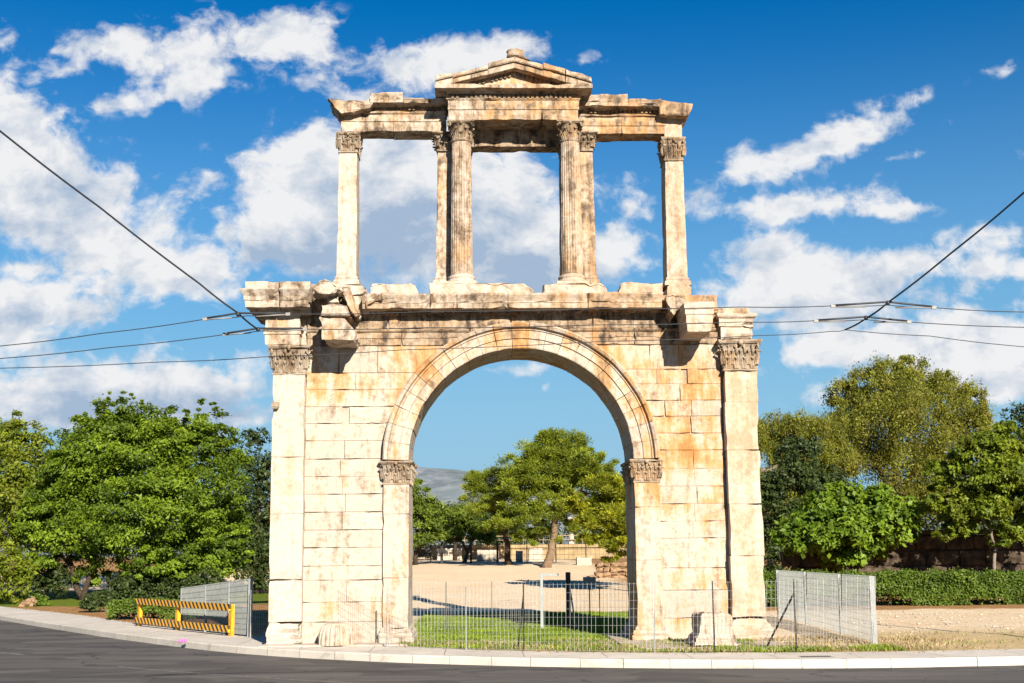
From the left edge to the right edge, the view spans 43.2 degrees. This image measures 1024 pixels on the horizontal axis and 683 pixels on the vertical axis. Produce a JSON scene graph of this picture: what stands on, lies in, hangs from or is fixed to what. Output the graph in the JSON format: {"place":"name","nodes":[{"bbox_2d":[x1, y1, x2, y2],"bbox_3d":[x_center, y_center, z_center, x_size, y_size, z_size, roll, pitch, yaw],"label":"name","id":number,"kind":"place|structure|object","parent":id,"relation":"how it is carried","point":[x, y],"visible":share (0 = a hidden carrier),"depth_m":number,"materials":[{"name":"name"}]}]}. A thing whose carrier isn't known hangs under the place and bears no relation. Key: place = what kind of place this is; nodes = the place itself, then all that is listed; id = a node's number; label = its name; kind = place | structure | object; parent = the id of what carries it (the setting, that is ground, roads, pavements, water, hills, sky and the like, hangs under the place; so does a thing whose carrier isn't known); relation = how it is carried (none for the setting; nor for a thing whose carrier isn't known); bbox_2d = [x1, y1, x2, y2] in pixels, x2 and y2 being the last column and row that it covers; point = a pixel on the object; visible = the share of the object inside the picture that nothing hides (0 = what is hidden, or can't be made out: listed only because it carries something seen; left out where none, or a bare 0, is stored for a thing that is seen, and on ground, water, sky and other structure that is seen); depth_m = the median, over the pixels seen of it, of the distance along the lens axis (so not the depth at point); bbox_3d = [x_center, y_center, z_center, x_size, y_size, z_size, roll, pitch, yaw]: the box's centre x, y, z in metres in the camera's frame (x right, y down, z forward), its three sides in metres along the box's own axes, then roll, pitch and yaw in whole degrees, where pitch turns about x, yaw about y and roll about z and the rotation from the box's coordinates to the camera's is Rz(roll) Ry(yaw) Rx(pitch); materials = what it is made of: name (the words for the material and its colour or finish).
{"place":"outdoors","nodes":[
{"label":"outdoors","id":0,"kind":"place"},
{"bbox_2d":[0,130,257,329],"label":"span wire","id":1,"kind":"object","parent":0,"point":[106,212],"visible":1,"depth_m":16.73,"materials":[{"name":"black metal"}]},
{"bbox_2d":[203,312,289,320],"bbox_3d":[-3.610,-0.344,17.600,1.184,0.122,0.053,0,-9,-2],"label":"section insulator","id":2,"kind":"object","parent":1,"relation":"hanging from","point":[239,313],"visible":1,"depth_m":17.60,"materials":[{"name":"black metal"}]},
{"bbox_2d":[223,327,306,335],"bbox_3d":[-3.450,-0.141,18.078,1.173,0.122,0.053,0,-9,-2],"label":"section insulator","id":3,"kind":"object","parent":1,"relation":"hanging from","point":[259,328],"visible":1,"depth_m":18.07,"materials":[{"name":"black metal"}]},
{"bbox_2d":[0,467,1000,556],"bbox_3d":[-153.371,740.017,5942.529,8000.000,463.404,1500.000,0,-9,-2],"label":"mountain","id":4,"kind":"structure","parent":0,"point":[444,484],"depth_m":5938.59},
{"bbox_2d":[0,620,1023,682],"bbox_3d":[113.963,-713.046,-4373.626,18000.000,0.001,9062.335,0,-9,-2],"label":"road","id":5,"kind":"structure","parent":0,"point":[48,655],"depth_m":28.66,"materials":[{"name":"grey asphalt"}]},
{"bbox_2d":[118,666,349,682],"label":"road marking","id":6,"kind":"object","parent":5,"relation":"on","point":[242,676],"visible":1,"depth_m":27.87,"materials":[{"name":"paint"}]},
{"bbox_2d":[0,615,1023,668],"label":"kerb","id":7,"kind":"structure","parent":5,"relation":"on","point":[946,661],"depth_m":29.56,"materials":[{"name":"concrete"}]},
{"bbox_2d":[0,555,1023,652],"bbox_3d":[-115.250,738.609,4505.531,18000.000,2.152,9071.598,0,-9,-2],"label":"ground","id":8,"kind":"structure","parent":0,"point":[454,574],"depth_m":58.09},
{"bbox_2d":[0,541,39,603],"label":"shrub","id":9,"kind":"object","parent":8,"relation":"on","point":[22,568],"visible":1,"depth_m":67.11,"materials":[{"name":"green plant"}]},
{"bbox_2d":[19,596,38,606],"bbox_3d":[-23.984,12.942,64.214,0.770,0.575,0.833,0,-9,-2],"label":"rough stone","id":10,"kind":"object","parent":8,"relation":"on","point":[31,601],"visible":0.92,"depth_m":63.93,"materials":[{"name":"beige stone"}]},
{"bbox_2d":[0,409,76,556],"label":"broadleaf tree","id":11,"kind":"object","parent":8,"relation":"on","point":[14,455],"visible":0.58,"depth_m":75.67,"materials":[{"name":"green plant"}]},
{"bbox_2d":[29,592,52,605],"bbox_3d":[-23.722,12.908,64.879,0.946,0.721,1.087,-9,-13,42],"label":"shrub","id":12,"kind":"object","parent":8,"relation":"on","point":[43,600],"visible":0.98,"depth_m":64.80,"materials":[{"name":"green plant"}]},
{"bbox_2d":[14,554,72,598],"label":"shrub","id":13,"kind":"object","parent":8,"relation":"on","point":[49,580],"visible":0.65,"depth_m":72.54,"materials":[{"name":"green plant"}]},
{"bbox_2d":[78,586,111,611],"bbox_3d":[-18.110,11.227,56.299,1.641,1.157,1.242,3,-10,-18],"label":"shrub","id":14,"kind":"object","parent":8,"relation":"on","point":[94,601],"visible":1,"depth_m":56.03,"materials":[{"name":"green plant"}]},
{"bbox_2d":[0,411,253,587],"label":"conifer","id":15,"kind":"object","parent":8,"relation":"on","point":[195,453],"visible":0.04,"depth_m":89.47,"materials":[{"name":"green plant"}]},
{"bbox_2d":[8,390,255,599],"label":"broadleaf tree","id":16,"kind":"object","parent":8,"relation":"on","point":[122,446],"visible":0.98,"depth_m":72.24,"materials":[{"name":"green plant"}]},
{"bbox_2d":[105,596,224,619],"bbox_3d":[-13.398,10.372,50.099,4.367,0.993,1.476,0,-9,-2],"label":"hedge","id":17,"kind":"object","parent":8,"relation":"on","point":[116,608],"visible":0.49,"depth_m":49.57,"materials":[{"name":"green plant"}]},
{"bbox_2d":[102,565,232,599],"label":"shrub","id":18,"kind":"object","parent":8,"relation":"on","point":[121,587],"visible":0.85,"depth_m":71.28,"materials":[{"name":"green plant"}]},
{"bbox_2d":[180,578,252,636],"bbox_3d":[-9.355,8.352,40.730,0.167,1.813,5.444,6,-11,-35],"label":"fence","id":19,"kind":"object","parent":8,"relation":"on","point":[205,596],"visible":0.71,"depth_m":41.00,"materials":[{"name":"metal"}]},
{"bbox_2d":[206,426,271,593],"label":"conifer","id":20,"kind":"object","parent":8,"relation":"on","point":[257,568],"visible":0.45,"depth_m":82.25,"materials":[{"name":"green plant"}]},
{"bbox_2d":[419,544,431,563],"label":"display stand","id":21,"kind":"object","parent":8,"relation":"on","point":[428,547],"visible":0.47,"depth_m":102.41,"materials":[{"name":"metal"}]},
{"bbox_2d":[412,477,455,564],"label":"broadleaf tree","id":22,"kind":"object","parent":8,"relation":"on","point":[435,526],"visible":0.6,"depth_m":100.55,"materials":[{"name":"green plant"}]},
{"bbox_2d":[437,548,461,559],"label":"marble block","id":23,"kind":"object","parent":8,"relation":"on","point":[459,552],"depth_m":122.64,"materials":[{"name":"white stone"}]},
{"bbox_2d":[433,502,496,562],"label":"broadleaf tree","id":24,"kind":"object","parent":8,"relation":"on","point":[461,521],"visible":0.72,"depth_m":106.22,"materials":[{"name":"green plant"}]},
{"bbox_2d":[417,501,530,559],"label":"broadleaf tree","id":25,"kind":"object","parent":8,"relation":"on","point":[485,517],"visible":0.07,"depth_m":118.14,"materials":[{"name":"green plant"}]},
{"bbox_2d":[455,462,517,564],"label":"tree","id":26,"kind":"object","parent":8,"relation":"on","point":[478,482],"visible":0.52,"depth_m":96.65,"materials":[{"name":"green plant"}]},
{"bbox_2d":[477,550,498,561],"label":"marble block","id":27,"kind":"object","parent":8,"relation":"on","point":[488,555],"depth_m":111.72,"materials":[{"name":"white stone"}]},
{"bbox_2d":[0,488,1012,557],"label":"wood","id":28,"kind":"object","parent":8,"relation":"on","point":[980,526],"visible":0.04,"depth_m":144.53,"materials":[{"name":"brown plant"}]},
{"bbox_2d":[239,48,789,649],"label":"triumphal arch","id":29,"kind":"structure","parent":8,"relation":"on","point":[675,400],"depth_m":36.17,"materials":[{"name":"stone"}]},
{"bbox_2d":[318,622,352,645],"bbox_3d":[-4.700,7.789,34.486,0.920,0.582,0.919,0,-9,-2],"label":"fluted drum","id":30,"kind":"object","parent":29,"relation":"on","point":[336,634],"visible":0.99,"depth_m":34.15,"materials":[{"name":"stone"}]},
{"bbox_2d":[413,541,621,563],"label":"post fence","id":31,"kind":"object","parent":8,"relation":"on","point":[441,555],"visible":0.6,"depth_m":102.49,"materials":[{"name":"metal"}]},
{"bbox_2d":[516,551,522,561],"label":"marble block","id":32,"kind":"structure","parent":8,"relation":"on","point":[519,556],"depth_m":107.68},
{"bbox_2d":[412,580,628,628],"bbox_3d":[0.493,8.375,40.832,7.724,1.630,0.059,0,-9,-2],"label":"fence","id":33,"kind":"object","parent":8,"relation":"on","point":[529,601],"visible":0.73,"depth_m":40.83,"materials":[{"name":"metal"}]},
{"bbox_2d":[425,544,626,559],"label":"terrace wall","id":34,"kind":"structure","parent":8,"relation":"on","point":[570,551],"depth_m":124.48,"materials":[{"name":"beige stone"}]},
{"bbox_2d":[436,535,582,544],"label":"railing","id":35,"kind":"object","parent":34,"relation":"on","point":[464,540],"visible":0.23,"depth_m":125.13,"materials":[{"name":"grey metal"}]},
{"bbox_2d":[528,548,542,560],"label":"marble block","id":36,"kind":"object","parent":8,"relation":"on","point":[537,557],"depth_m":112.22,"materials":[{"name":"white stone"}]},
{"bbox_2d":[481,426,623,567],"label":"pine tree","id":37,"kind":"object","parent":8,"relation":"on","point":[551,463],"visible":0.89,"depth_m":92.73,"materials":[{"name":"green plant"}]},
{"bbox_2d":[540,572,576,628],"bbox_3d":[1.457,8.248,40.879,1.117,1.879,0.697,0,-9,-2],"label":"gate frame","id":38,"kind":"object","parent":8,"relation":"on","point":[568,602],"visible":0.73,"depth_m":40.98,"materials":[{"name":"paint"}]},
{"bbox_2d":[250,576,873,651],"bbox_3d":[0.204,7.142,33.929,17.871,1.843,3.559,-3,-10,18],"label":"fence","id":39,"kind":"object","parent":8,"relation":"on","point":[792,598],"visible":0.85,"depth_m":31.84,"materials":[{"name":"metal"}]},
{"bbox_2d":[567,517,573,543],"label":"stone pillar","id":40,"kind":"structure","parent":8,"relation":"on","point":[571,537],"depth_m":132.52,"materials":[{"name":"white stone"}]},
{"bbox_2d":[576,557,591,564],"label":"marble block","id":41,"kind":"object","parent":8,"relation":"on","point":[583,560],"depth_m":95.32,"materials":[{"name":"white stone"}]},
{"bbox_2d":[398,610,779,651],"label":"grass","id":42,"kind":"structure","parent":8,"relation":"on","point":[441,630],"depth_m":39.12,"materials":[{"name":"green plant"}]},
{"bbox_2d":[583,577,595,626],"bbox_3d":[2.476,8.371,41.194,0.409,1.721,0.058,0,-9,-2],"label":"notice board","id":43,"kind":"object","parent":8,"relation":"on","point":[586,581],"visible":0.86,"depth_m":41.27,"materials":[{"name":"metal"}]},
{"bbox_2d":[555,470,626,563],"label":"pine tree","id":44,"kind":"object","parent":8,"relation":"on","point":[605,509],"visible":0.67,"depth_m":68.04,"materials":[{"name":"green plant"}]},
{"bbox_2d":[593,562,626,577],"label":"rubble wall","id":45,"kind":"structure","parent":8,"relation":"on","point":[614,572],"depth_m":80.55,"materials":[{"name":"brown stone"}]},
{"bbox_2d":[685,611,740,646],"bbox_3d":[5.114,7.339,33.115,1.232,0.843,1.589,0,-9,-2],"label":"pedestal block","id":46,"kind":"object","parent":8,"relation":"on","point":[703,624],"depth_m":32.57,"materials":[{"name":"stone"}]},
{"bbox_2d":[413,578,1023,636],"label":"pebbles","id":47,"kind":"object","parent":8,"relation":"on","point":[947,623],"visible":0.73,"depth_m":46.35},
{"bbox_2d":[760,434,857,572],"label":"conifer","id":48,"kind":"object","parent":8,"relation":"on","point":[793,474],"visible":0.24,"depth_m":81.23,"materials":[{"name":"green plant"}]},
{"bbox_2d":[757,404,862,564],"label":"pepper tree","id":49,"kind":"object","parent":8,"relation":"on","point":[772,431],"visible":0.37,"depth_m":91.83,"materials":[{"name":"green plant"}]},
{"bbox_2d":[776,570,877,644],"bbox_3d":[9.542,8.112,40.319,0.145,1.827,14.003,-1,-9,1],"label":"fence","id":50,"kind":"object","parent":8,"relation":"on","point":[788,590],"visible":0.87,"depth_m":38.58,"materials":[{"name":"metal"}]},
{"bbox_2d":[767,479,926,571],"bbox_3d":[16.412,9.508,62.634,7.758,5.788,4.748,0,-9,-2],"label":"shrub","id":51,"kind":"object","parent":8,"relation":"on","point":[873,520],"visible":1,"depth_m":62.22,"materials":[{"name":"green plant"}]},
{"bbox_2d":[763,566,1023,606],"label":"hedge","id":52,"kind":"object","parent":8,"relation":"on","point":[937,585],"visible":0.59,"depth_m":55.53,"materials":[{"name":"green plant"}]},
{"bbox_2d":[780,530,1023,573],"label":"stone wall","id":53,"kind":"structure","parent":8,"relation":"on","point":[928,551],"depth_m":64.33,"materials":[{"name":"brown stone"}]},
{"bbox_2d":[818,350,1001,526],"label":"pepper tree","id":54,"kind":"object","parent":8,"relation":"on","point":[907,401],"visible":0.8,"depth_m":97.82,"materials":[{"name":"green plant"}]},
{"bbox_2d":[913,420,1023,570],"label":"broadleaf tree","id":55,"kind":"object","parent":8,"relation":"on","point":[994,488],"visible":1,"depth_m":61.13,"materials":[{"name":"green plant"}]},
{"bbox_2d":[985,400,1023,529],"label":"conifer","id":56,"kind":"object","parent":8,"relation":"on","point":[1019,418],"visible":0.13,"depth_m":107.32,"materials":[{"name":"green plant"}]},
{"bbox_2d":[0,606,1023,658],"bbox_3d":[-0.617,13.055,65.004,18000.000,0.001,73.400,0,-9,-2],"label":"pavement","id":57,"kind":"structure","parent":0,"point":[109,625],"depth_m":32.26,"materials":[{"name":"concrete"}]},
{"bbox_2d":[135,598,234,635],"bbox_3d":[-10.755,8.926,42.068,0.160,0.964,7.832,6,-11,-36],"label":"striped barrier","id":58,"kind":"object","parent":57,"relation":"on","point":[177,623],"visible":1,"depth_m":41.67,"materials":[{"name":"yellow metal"}]},
{"bbox_2d":[7,606,1016,653],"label":"fallen leaves","id":59,"kind":"object","parent":57,"relation":"on","point":[396,646],"visible":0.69,"depth_m":41.85,"materials":[{"name":"brown plant"}]},
{"bbox_2d":[800,656,831,657],"bbox_3d":[6.937,7.181,29.485,0.740,0.016,0.360,0,-9,-2],"label":"drain grate","id":60,"kind":"object","parent":57,"relation":"on","point":[813,656],"visible":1,"depth_m":29.46,"materials":[{"name":"metal"}]},
{"bbox_2d":[0,0,1023,664],"label":"sky","id":61,"kind":"structure","parent":0,"point":[837,151],"materials":[{"name":"blue"}]},
{"bbox_2d":[398,633,976,652],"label":"dry grass","id":62,"kind":"structure","parent":0,"point":[906,645],"depth_m":33.24,"materials":[{"name":"plant"}]},
{"bbox_2d":[708,643,905,651],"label":"grass","id":63,"kind":"structure","parent":0,"point":[882,647],"depth_m":31.28,"materials":[{"name":"green plant"}]},
{"bbox_2d":[844,192,1023,329],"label":"span wire","id":64,"kind":"object","parent":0,"point":[964,242],"visible":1,"depth_m":17.24,"materials":[{"name":"black metal"}]},
{"bbox_2d":[0,305,1020,345],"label":"contact wire","id":65,"kind":"object","parent":64,"relation":"hanging from","point":[500,311],"visible":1,"depth_m":17.70,"materials":[{"name":"black metal"}]},
{"bbox_2d":[0,330,1023,368],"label":"feeder cable","id":66,"kind":"object","parent":64,"relation":"hanging from","point":[509,346],"visible":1,"depth_m":18.74,"materials":[{"name":"black metal"}]},
{"bbox_2d":[814,315,910,323],"bbox_3d":[4.962,-0.310,18.323,1.386,0.115,0.053,0,-9,-2],"label":"section insulator","id":67,"kind":"object","parent":64,"relation":"hanging from","point":[865,318],"visible":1,"depth_m":18.32,"materials":[{"name":"black metal"}]},
{"bbox_2d":[0,319,1023,358],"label":"contact wire","id":68,"kind":"object","parent":67,"relation":"hanging from","point":[506,327],"visible":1,"depth_m":18.18,"materials":[{"name":"black metal"}]},
{"bbox_2d":[831,301,936,308],"bbox_3d":[5.124,-0.504,17.852,1.464,0.120,0.053,0,-9,-2],"label":"section insulator","id":69,"kind":"object","parent":64,"relation":"attached to","point":[886,302],"visible":1,"depth_m":17.84,"materials":[{"name":"black metal"}]},
{"bbox_2d":[869,626,1022,649],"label":"dry grass","id":70,"kind":"structure","parent":0,"point":[934,633],"depth_m":34.53,"materials":[{"name":"beige plant"}]},
{"bbox_2d":[880,631,1023,645],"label":"grass","id":71,"kind":"structure","parent":0,"point":[970,641],"depth_m":33.26,"materials":[{"name":"plant"}]}
]}

